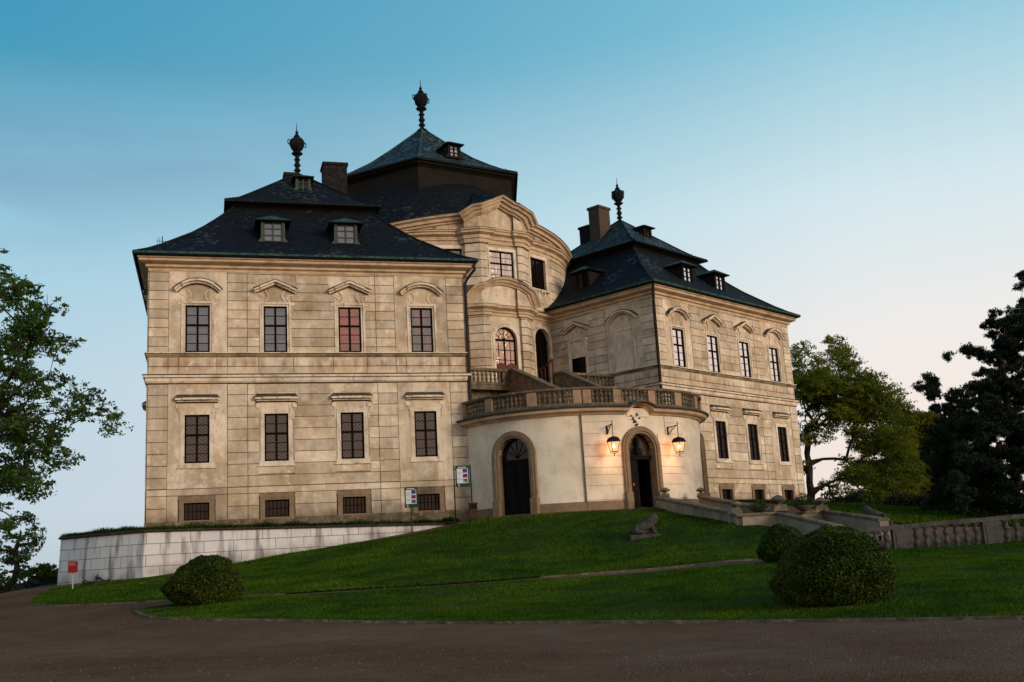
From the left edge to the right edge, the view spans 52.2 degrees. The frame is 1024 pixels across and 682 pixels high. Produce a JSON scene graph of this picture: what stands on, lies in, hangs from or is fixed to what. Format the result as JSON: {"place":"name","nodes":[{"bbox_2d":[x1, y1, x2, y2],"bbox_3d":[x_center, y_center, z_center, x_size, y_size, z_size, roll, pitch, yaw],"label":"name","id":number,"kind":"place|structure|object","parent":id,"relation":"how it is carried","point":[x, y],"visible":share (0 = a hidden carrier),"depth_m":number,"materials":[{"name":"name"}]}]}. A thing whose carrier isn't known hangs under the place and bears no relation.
{"place":"outdoors","nodes":[
{"label":"outdoors","id":0,"kind":"place"},
{"bbox_2d":[21,523,406,583],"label":"terrace turf","id":1,"kind":"structure","parent":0,"point":[151,529],"depth_m":53.31,"materials":[{"name":"green plant"}]},
{"bbox_2d":[60,516,460,536],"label":"terrace grass","id":2,"kind":"structure","parent":1,"relation":"on","point":[203,525],"depth_m":51.27,"materials":[{"name":"green plant"}]},
{"bbox_2d":[29,507,769,604],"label":"lawn","id":3,"kind":"structure","parent":0,"point":[690,532],"depth_m":43.14,"materials":[{"name":"plant"}]},
{"bbox_2d":[68,561,77,588],"bbox_3d":[-19.319,10.430,45.985,0.340,1.451,0.250,-3,-12,0],"label":"red box","id":4,"kind":"object","parent":3,"relation":"on","point":[72,567],"visible":0.92,"depth_m":45.97,"materials":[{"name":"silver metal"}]},
{"bbox_2d":[82,575,109,584],"bbox_3d":[-19.221,11.018,48.230,0.957,0.646,2.378,-3,-12,0],"label":"shrub","id":5,"kind":"object","parent":3,"relation":"on","point":[93,582],"visible":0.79,"depth_m":48.02,"materials":[{"name":"green plant"}]},
{"bbox_2d":[404,487,417,532],"bbox_3d":[-5.124,8.842,53.373,0.660,2.770,0.057,-4,-12,2],"label":"info sign","id":6,"kind":"object","parent":3,"relation":"on","point":[410,496],"visible":0.96,"depth_m":53.51,"materials":[{"name":"metal"}]},
{"bbox_2d":[453,465,472,524],"bbox_3d":[-2.515,8.193,54.086,0.977,3.551,0.111,-2,-12,-4],"label":"info sign","id":7,"kind":"object","parent":3,"relation":"on","point":[461,473],"visible":0.98,"depth_m":54.26,"materials":[{"name":"metal"}]},
{"bbox_2d":[468,502,477,520],"bbox_3d":[-1.981,8.742,53.462,0.460,0.930,0.440,-2,-12,-6],"label":"litter bin","id":8,"kind":"object","parent":3,"relation":"on","point":[473,513],"visible":0.97,"depth_m":53.27,"materials":[{"name":"metal"}]},
{"bbox_2d":[627,514,660,539],"bbox_3d":[5.545,7.885,44.017,1.340,1.178,0.571,-1,-12,-12],"label":"stone lion","id":9,"kind":"object","parent":3,"relation":"on","point":[649,523],"visible":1,"depth_m":43.84},
{"bbox_2d":[0,502,1023,681],"bbox_3d":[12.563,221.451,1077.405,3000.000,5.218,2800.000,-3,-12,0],"label":"gravel ground","id":10,"kind":"structure","parent":0,"point":[18,612],"depth_m":18.04,"materials":[{"name":"brown gravel"}]},
{"bbox_2d":[0,248,133,504],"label":"lime tree","id":11,"kind":"object","parent":10,"relation":"on","point":[16,423],"visible":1,"depth_m":32.16,"materials":[{"name":"green plant"}]},
{"bbox_2d":[28,593,284,605],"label":"kerb stones","id":12,"kind":"object","parent":10,"relation":"on","point":[138,601],"visible":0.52,"depth_m":37.40,"materials":[{"name":"grey stone"}]},
{"bbox_2d":[57,521,456,584],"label":"retaining wall","id":13,"kind":"structure","parent":10,"relation":"on","point":[130,554],"depth_m":50.18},
{"bbox_2d":[132,82,806,527],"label":"castle","id":14,"kind":"structure","parent":10,"relation":"on","point":[424,310],"depth_m":57.06,"materials":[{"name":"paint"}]},
{"bbox_2d":[184,502,208,520],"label":"window","id":15,"kind":"structure","parent":14,"relation":"in","point":[192,511],"depth_m":52.70,"materials":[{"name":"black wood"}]},
{"bbox_2d":[184,415,209,462],"bbox_3d":[-16.061,5.001,53.350,1.220,2.470,0.065,0,-12,-16],"label":"window","id":16,"kind":"structure","parent":14,"relation":"in","point":[197,427],"depth_m":53.36,"materials":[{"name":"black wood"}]},
{"bbox_2d":[185,305,209,351],"bbox_3d":[-16.381,-0.626,54.512,1.220,2.500,0.065,0,-12,-16],"label":"window","id":17,"kind":"structure","parent":14,"relation":"in","point":[197,318],"depth_m":54.52,"materials":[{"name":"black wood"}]},
{"bbox_2d":[264,306,286,351],"bbox_3d":[-12.578,-0.614,55.616,1.220,2.500,0.065,0,-12,-16],"label":"window","id":18,"kind":"structure","parent":14,"relation":"in","point":[275,318],"depth_m":55.62,"materials":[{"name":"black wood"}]},
{"bbox_2d":[264,414,288,460],"bbox_3d":[-12.259,5.013,54.454,1.220,2.470,0.065,0,-12,-16],"label":"window","id":19,"kind":"structure","parent":14,"relation":"in","point":[275,425],"depth_m":54.45,"materials":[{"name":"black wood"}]},
{"bbox_2d":[265,499,288,516],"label":"window","id":20,"kind":"structure","parent":14,"relation":"in","point":[273,508],"depth_m":53.80,"materials":[{"name":"black wood"}]},
{"bbox_2d":[338,307,361,351],"bbox_3d":[-8.791,-0.602,56.716,1.220,2.500,0.065,0,-12,-16],"label":"window","id":21,"kind":"structure","parent":14,"relation":"in","point":[349,318],"depth_m":56.72,"materials":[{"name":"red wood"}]},
{"bbox_2d":[341,412,364,458],"bbox_3d":[-8.472,5.026,55.554,1.220,2.470,0.065,0,-12,-16],"label":"window","id":22,"kind":"structure","parent":14,"relation":"in","point":[352,424],"depth_m":55.55,"materials":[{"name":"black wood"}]},
{"bbox_2d":[343,497,365,513],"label":"window","id":23,"kind":"structure","parent":14,"relation":"in","point":[351,505],"depth_m":54.90,"materials":[{"name":"black wood"}]},
{"bbox_2d":[410,308,432,351],"bbox_3d":[-4.991,-0.589,57.819,1.220,2.500,0.065,0,-12,-16],"label":"window","id":24,"kind":"structure","parent":14,"relation":"in","point":[421,318],"depth_m":57.82,"materials":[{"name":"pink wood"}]},
{"bbox_2d":[414,411,437,456],"bbox_3d":[-4.672,5.038,56.657,1.220,2.470,0.065,0,-12,-16],"label":"window","id":25,"kind":"structure","parent":14,"relation":"in","point":[425,421],"depth_m":56.66,"materials":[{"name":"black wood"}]},
{"bbox_2d":[417,494,439,510],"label":"window","id":26,"kind":"structure","parent":14,"relation":"in","point":[425,501],"depth_m":56.01,"materials":[{"name":"black wood"}]},
{"bbox_2d":[445,249,461,254],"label":"window","id":27,"kind":"structure","parent":14,"relation":"in","point":[451,250],"depth_m":68.36,"materials":[{"name":"black wood"}]},
{"bbox_2d":[489,251,513,277],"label":"window","id":28,"kind":"structure","parent":14,"relation":"in","point":[501,263],"depth_m":68.81,"materials":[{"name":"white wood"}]},
{"bbox_2d":[495,328,516,365],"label":"window","id":29,"kind":"structure","parent":14,"relation":"in","point":[504,338],"depth_m":67.85,"materials":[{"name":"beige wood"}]},
{"bbox_2d":[496,363,516,381],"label":"balcony doors","id":30,"kind":"structure","parent":14,"relation":"in","point":[500,365],"depth_m":67.29,"materials":[{"name":"red wood"}]},
{"bbox_2d":[502,439,530,514],"bbox_3d":[0.342,7.152,54.678,1.840,4.100,0.150,-10,-13,28],"label":"door","id":31,"kind":"structure","parent":14,"relation":"in","point":[515,462],"depth_m":54.70,"materials":[{"name":"brown wood"}]},
{"bbox_2d":[530,258,544,289],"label":"window","id":32,"kind":"structure","parent":14,"relation":"in","point":[537,275],"depth_m":71.62,"materials":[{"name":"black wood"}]},
{"bbox_2d":[535,330,548,381],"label":"window","id":33,"kind":"structure","parent":14,"relation":"in","point":[541,344],"depth_m":70.67,"materials":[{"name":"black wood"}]},
{"bbox_2d":[572,357,586,377],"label":"window","id":34,"kind":"structure","parent":14,"relation":"in","point":[579,364],"depth_m":69.69,"materials":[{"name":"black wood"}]},
{"bbox_2d":[606,420,620,455],"bbox_3d":[5.111,5.021,53.888,0.550,1.860,1.025,1,-12,-19],"label":"wall lantern","id":35,"kind":"object","parent":14,"relation":"attached to","point":[613,442],"depth_m":53.47,"materials":[{"name":"black metal"}]},
{"bbox_2d":[630,460,640,507],"bbox_3d":[6.350,7.536,54.772,0.830,2.620,0.195,4,-14,-31],"label":"door","id":36,"kind":"structure","parent":14,"relation":"in","point":[633,463],"depth_m":54.88,"materials":[{"name":"brown wood"}]},
{"bbox_2d":[641,460,652,506],"bbox_3d":[7.230,7.712,55.866,0.120,2.620,0.830,2,-13,-23],"label":"door","id":37,"kind":"structure","parent":14,"relation":"in","point":[645,465],"depth_m":55.80,"materials":[{"name":"brown wood"}]},
{"bbox_2d":[667,423,685,454],"bbox_3d":[8.730,5.247,55.979,0.550,1.860,1.025,6,-15,-39],"label":"wall lantern","id":38,"kind":"object","parent":14,"relation":"attached to","point":[678,442],"depth_m":55.65,"materials":[{"name":"black metal"}]},
{"bbox_2d":[672,328,684,366],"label":"window","id":39,"kind":"structure","parent":14,"relation":"in","point":[677,334],"depth_m":67.24,"materials":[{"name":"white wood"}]},
{"bbox_2d":[707,335,719,372],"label":"window","id":40,"kind":"structure","parent":14,"relation":"in","point":[712,343],"depth_m":70.05,"materials":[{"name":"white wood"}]},
{"bbox_2d":[715,421,727,458],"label":"window","id":41,"kind":"structure","parent":14,"relation":"in","point":[720,426],"depth_m":68.91,"materials":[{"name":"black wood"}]},
{"bbox_2d":[722,489,730,499],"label":"window","id":42,"kind":"structure","parent":14,"relation":"in","point":[726,492],"depth_m":68.33,"materials":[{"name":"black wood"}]},
{"bbox_2d":[739,341,750,377],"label":"window","id":43,"kind":"structure","parent":14,"relation":"in","point":[743,346],"depth_m":72.86,"materials":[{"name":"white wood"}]},
{"bbox_2d":[748,424,758,459],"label":"window","id":44,"kind":"structure","parent":14,"relation":"in","point":[753,442],"depth_m":71.71,"materials":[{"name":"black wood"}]},
{"bbox_2d":[755,490,761,498],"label":"window","id":45,"kind":"structure","parent":14,"relation":"in","point":[758,495],"depth_m":71.12,"materials":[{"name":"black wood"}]},
{"bbox_2d":[769,347,779,381],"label":"window","id":46,"kind":"structure","parent":14,"relation":"in","point":[772,351],"depth_m":75.69,"materials":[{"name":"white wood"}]},
{"bbox_2d":[777,427,788,461],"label":"window","id":47,"kind":"structure","parent":14,"relation":"in","point":[781,430],"depth_m":74.53,"materials":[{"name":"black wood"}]},
{"bbox_2d":[784,490,791,499],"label":"window","id":48,"kind":"structure","parent":14,"relation":"in","point":[787,492],"depth_m":73.93,"materials":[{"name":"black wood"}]},
{"bbox_2d":[134,610,1023,623],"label":"kerb stones","id":49,"kind":"object","parent":10,"relation":"on","point":[141,614],"visible":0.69,"depth_m":22.65,"materials":[{"name":"grey stone"}]},
{"bbox_2d":[540,558,757,577],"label":"kerb stones","id":50,"kind":"object","parent":10,"relation":"on","point":[648,568],"visible":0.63,"depth_m":35.23,"materials":[{"name":"grey stone"}]},
{"bbox_2d":[654,496,732,522],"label":"ramp parapet","id":51,"kind":"structure","parent":10,"relation":"on","point":[689,508],"depth_m":48.57,"materials":[{"name":"stone"}]},
{"bbox_2d":[660,487,669,496],"bbox_3d":[7.831,7.733,53.453,0.540,0.510,0.540,-5,-12,8],"label":"stone finial","id":52,"kind":"object","parent":51,"relation":"on","point":[664,490],"visible":0.98,"depth_m":53.25,"materials":[{"name":"grey stone"}]},
{"bbox_2d":[697,496,787,512],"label":"ramp parapet","id":53,"kind":"structure","parent":10,"relation":"on","point":[719,502],"depth_m":52.23,"materials":[{"name":"stone"}]},
{"bbox_2d":[696,487,705,496],"bbox_3d":[10.082,8.060,55.809,0.540,0.510,0.540,-5,-12,10],"label":"stone finial","id":54,"kind":"object","parent":53,"relation":"on","point":[700,489],"visible":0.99,"depth_m":55.61,"materials":[{"name":"grey stone"}]},
{"bbox_2d":[750,501,768,512],"bbox_3d":[10.726,7.259,45.349,0.874,0.652,0.866,-3,-12,0],"label":"bush","id":55,"kind":"object","parent":10,"relation":"on","point":[759,508],"visible":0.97,"depth_m":45.12,"materials":[{"name":"green plant"}]},
{"bbox_2d":[731,512,843,532],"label":"ramp parapet","id":56,"kind":"structure","parent":10,"relation":"on","point":[802,524],"depth_m":43.57,"materials":[{"name":"stone"}]},
{"bbox_2d":[730,501,741,512],"bbox_3d":[9.572,7.089,44.682,0.540,0.510,0.540,-5,-12,10],"label":"stone finial","id":57,"kind":"object","parent":56,"relation":"on","point":[735,505],"visible":1,"depth_m":44.49,"materials":[{"name":"grey stone"}]},
{"bbox_2d":[770,495,788,511],"bbox_3d":[11.285,6.862,44.300,0.729,0.688,0.729,-3,-12,-2],"label":"stone finial","id":58,"kind":"object","parent":56,"relation":"on","point":[778,500],"visible":1,"depth_m":44.03,"materials":[{"name":"grey stone"}]},
{"bbox_2d":[795,510,890,539],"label":"ramp parapet","id":59,"kind":"structure","parent":10,"relation":"on","point":[853,520],"depth_m":43.81,"materials":[{"name":"stone"}]},
{"bbox_2d":[793,492,813,513],"bbox_3d":[12.779,7.088,45.869,0.944,0.936,0.932,-3,-12,0],"label":"stone planter","id":60,"kind":"object","parent":59,"relation":"on","point":[800,506],"visible":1,"depth_m":45.67,"materials":[{"name":"green plant"}]},
{"bbox_2d":[814,497,828,510],"bbox_3d":[13.797,7.278,46.738,0.648,0.612,0.648,-5,-12,6],"label":"stone finial","id":61,"kind":"object","parent":59,"relation":"on","point":[820,501],"visible":0.97,"depth_m":46.50,"materials":[{"name":"grey stone"}]},
{"bbox_2d":[862,505,892,525],"bbox_3d":[15.266,7.372,43.733,1.139,1.039,0.486,-10,-13,29],"label":"stone lion","id":62,"kind":"object","parent":10,"relation":"on","point":[867,510],"visible":0.3,"depth_m":43.69},
{"bbox_2d":[0,0,1023,582],"label":"sky","id":63,"kind":"structure","parent":0,"point":[854,169],"materials":[{"name":"blue"}]},
{"bbox_2d":[139,540,1023,621],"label":"lawn","id":64,"kind":"structure","parent":0,"point":[607,597],"depth_m":28.74,"materials":[{"name":"plant"}]},
{"bbox_2d":[160,554,245,605],"bbox_3d":[-10.131,7.843,34.220,2.521,1.704,2.541,4,-14,-32],"label":"clipped bush","id":65,"kind":"object","parent":64,"relation":"on","point":[200,579],"visible":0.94,"depth_m":33.44,"materials":[{"name":"green plant"}]},
{"bbox_2d":[755,523,802,562],"bbox_3d":[8.599,6.460,33.317,1.715,1.316,1.598,-3,-12,0],"label":"clipped bush","id":66,"kind":"object","parent":64,"relation":"on","point":[777,539],"visible":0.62,"depth_m":32.91,"materials":[{"name":"green plant"}]},
{"bbox_2d":[768,524,895,607],"bbox_3d":[7.032,4.961,23.045,2.848,1.843,2.687,-3,-12,0],"label":"clipped bush","id":67,"kind":"object","parent":64,"relation":"on","point":[831,565],"visible":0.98,"depth_m":22.13,"materials":[{"name":"green plant"}]},
{"bbox_2d":[802,514,1023,548],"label":"garden balustrade","id":68,"kind":"object","parent":64,"relation":"on","point":[990,529],"visible":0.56,"depth_m":38.94,"materials":[{"name":"grey stone"}]},
{"bbox_2d":[729,499,1023,525],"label":"grass bank","id":69,"kind":"structure","parent":0,"point":[919,517],"depth_m":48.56,"materials":[{"name":"green plant"}]},
{"bbox_2d":[824,489,868,503],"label":"dark shrub","id":70,"kind":"object","parent":69,"relation":"on","point":[854,498],"visible":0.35,"depth_m":66.19,"materials":[{"name":"green plant"}]},
{"bbox_2d":[790,334,933,502],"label":"oak tree","id":71,"kind":"object","parent":69,"relation":"on","point":[839,396],"visible":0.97,"depth_m":85.74,"materials":[{"name":"green plant"}]},
{"bbox_2d":[868,489,912,505],"bbox_3d":[23.622,10.191,65.228,3.443,1.908,3.871,-3,-12,0],"label":"dark shrub","id":72,"kind":"object","parent":69,"relation":"on","point":[897,498],"visible":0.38,"depth_m":64.25,"materials":[{"name":"green plant"}]},
{"bbox_2d":[843,404,939,502],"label":"maple tree","id":73,"kind":"object","parent":69,"relation":"on","point":[929,416],"visible":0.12,"depth_m":92.96,"materials":[{"name":"green plant"}]},
{"bbox_2d":[898,493,940,506],"bbox_3d":[25.571,9.975,63.236,3.856,1.950,3.799,2,-13,-25],"label":"dark shrub","id":74,"kind":"object","parent":69,"relation":"on","point":[918,500],"visible":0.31,"depth_m":63.04,"materials":[{"name":"green plant"}]},
{"bbox_2d":[909,371,995,511],"bbox_3d":[23.178,5.589,54.770,4.633,8.059,6.740,-9,-13,24],"label":"pine tree","id":75,"kind":"object","parent":69,"relation":"on","point":[939,441],"visible":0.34,"depth_m":53.30,"materials":[{"name":"green plant"}]},
{"bbox_2d":[939,270,1023,517],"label":"pine tree","id":76,"kind":"object","parent":69,"relation":"on","point":[997,391],"visible":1,"depth_m":49.01,"materials":[{"name":"green plant"}]},
{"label":"far meadow","id":77,"kind":"structure","parent":0,"visible":0},
{"bbox_2d":[0,501,46,583],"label":"young tree","id":78,"kind":"object","parent":77,"relation":"on","point":[14,558],"visible":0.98,"depth_m":60.94,"materials":[{"name":"green plant"}]},
{"bbox_2d":[0,579,56,590],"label":"shrub","id":79,"kind":"object","parent":77,"relation":"on","point":[10,586],"visible":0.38,"depth_m":54.30,"materials":[{"name":"green plant"}]},
{"bbox_2d":[17,561,57,583],"bbox_3d":[-28.673,14.135,63.179,2.450,1.828,4.126,5,-14,-35],"label":"shrub","id":80,"kind":"object","parent":77,"relation":"on","point":[43,571],"visible":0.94,"depth_m":62.36,"materials":[{"name":"green plant"}]}
]}

